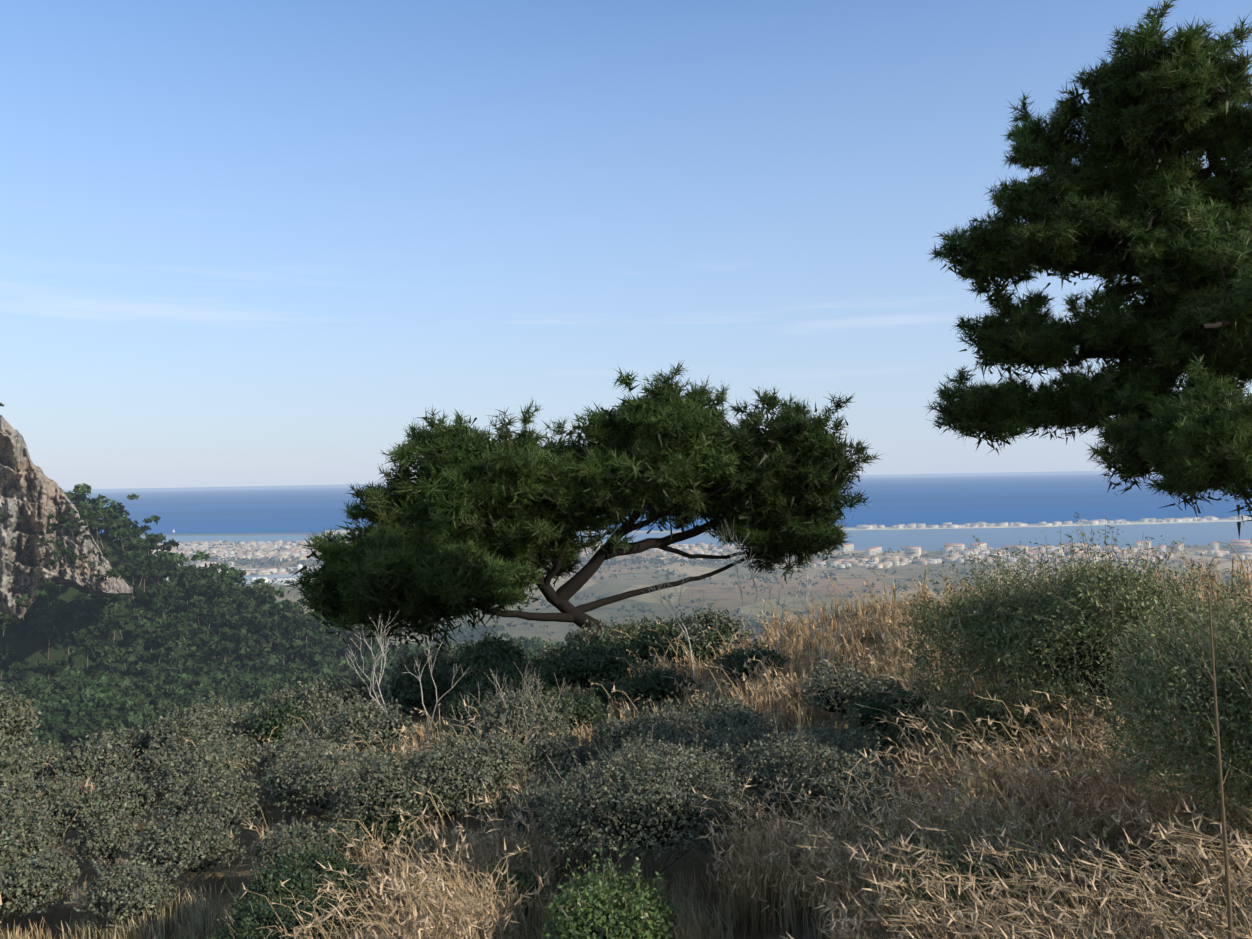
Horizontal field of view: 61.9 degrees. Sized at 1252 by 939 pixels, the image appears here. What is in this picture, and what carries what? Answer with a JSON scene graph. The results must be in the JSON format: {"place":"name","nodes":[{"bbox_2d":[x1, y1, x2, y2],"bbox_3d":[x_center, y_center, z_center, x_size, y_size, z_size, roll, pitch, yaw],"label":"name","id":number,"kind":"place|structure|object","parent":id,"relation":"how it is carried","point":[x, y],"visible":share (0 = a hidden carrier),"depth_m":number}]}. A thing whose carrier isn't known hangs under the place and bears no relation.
{"place":"outdoors","nodes":[
{"label":"outdoors","id":0,"kind":"place"},
{"bbox_2d":[0,531,1251,938],"bbox_3d":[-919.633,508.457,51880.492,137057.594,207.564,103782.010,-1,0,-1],"label":"terrain","id":1,"kind":"structure","parent":0,"point":[728,595],"depth_m":277.15},
{"bbox_2d":[0,415,132,625],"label":"cliff rock","id":2,"kind":"object","parent":1,"relation":"on","point":[34,495],"visible":0.79,"depth_m":230.09},
{"bbox_2d":[480,845,681,938],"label":"broad shrub leaves","id":3,"kind":"object","parent":1,"relation":"on","point":[633,913],"visible":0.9,"depth_m":9.03},
{"bbox_2d":[279,360,883,667],"bbox_3d":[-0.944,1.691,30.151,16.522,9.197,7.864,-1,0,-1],"label":"pine","id":4,"kind":"object","parent":1,"relation":"on","point":[644,429],"depth_m":29.57},
{"bbox_2d":[344,516,853,780],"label":"bare shrubs","id":5,"kind":"object","parent":1,"relation":"on","point":[667,600],"visible":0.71,"depth_m":20.64},
{"bbox_2d":[0,403,1251,755],"bbox_3d":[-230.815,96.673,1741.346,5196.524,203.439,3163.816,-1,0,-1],"label":"forest trees","id":6,"kind":"object","parent":1,"relation":"on","point":[70,711],"depth_m":276.61},
{"bbox_2d":[0,512,1251,938],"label":"shrub","id":7,"kind":"object","parent":1,"relation":"on","point":[482,758],"depth_m":12.94},
{"bbox_2d":[0,541,1251,938],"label":"dry grass","id":8,"kind":"structure","parent":1,"relation":"on","point":[766,881],"depth_m":9.67},
{"bbox_2d":[151,515,1251,584],"bbox_3d":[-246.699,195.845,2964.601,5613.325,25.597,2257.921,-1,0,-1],"label":"town buildings","id":9,"kind":"structure","parent":1,"relation":"on","point":[280,574],"depth_m":2247.18},
{"bbox_2d":[364,671,1198,931],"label":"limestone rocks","id":10,"kind":"object","parent":1,"relation":"on","point":[780,690],"depth_m":19.40},
{"bbox_2d":[924,0,1251,539],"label":"pine","id":11,"kind":"object","parent":1,"relation":"on","point":[1186,316],"depth_m":17.61},
{"bbox_2d":[1202,598,1248,938],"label":"dry stem","id":12,"kind":"object","parent":1,"relation":"on","point":[1227,882],"visible":1,"depth_m":5.51},
{"bbox_2d":[0,0,1251,489],"label":"sky","id":13,"kind":"structure","parent":0,"point":[243,242]},
{"bbox_2d":[63,471,1251,533],"bbox_3d":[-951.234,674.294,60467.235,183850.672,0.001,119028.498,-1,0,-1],"label":"sea water","id":14,"kind":"structure","parent":0,"point":[988,498],"depth_m":6859.01},
{"bbox_2d":[113,521,1251,550],"bbox_3d":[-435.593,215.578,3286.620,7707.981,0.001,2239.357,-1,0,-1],"label":"lagoon water","id":15,"kind":"structure","parent":0,"point":[1203,533],"depth_m":2950.59},
{"bbox_2d":[140,518,1251,569],"bbox_3d":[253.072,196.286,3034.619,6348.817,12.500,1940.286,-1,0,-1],"label":"sandbar","id":16,"kind":"structure","parent":0,"point":[1029,525],"depth_m":3436.14}
]}

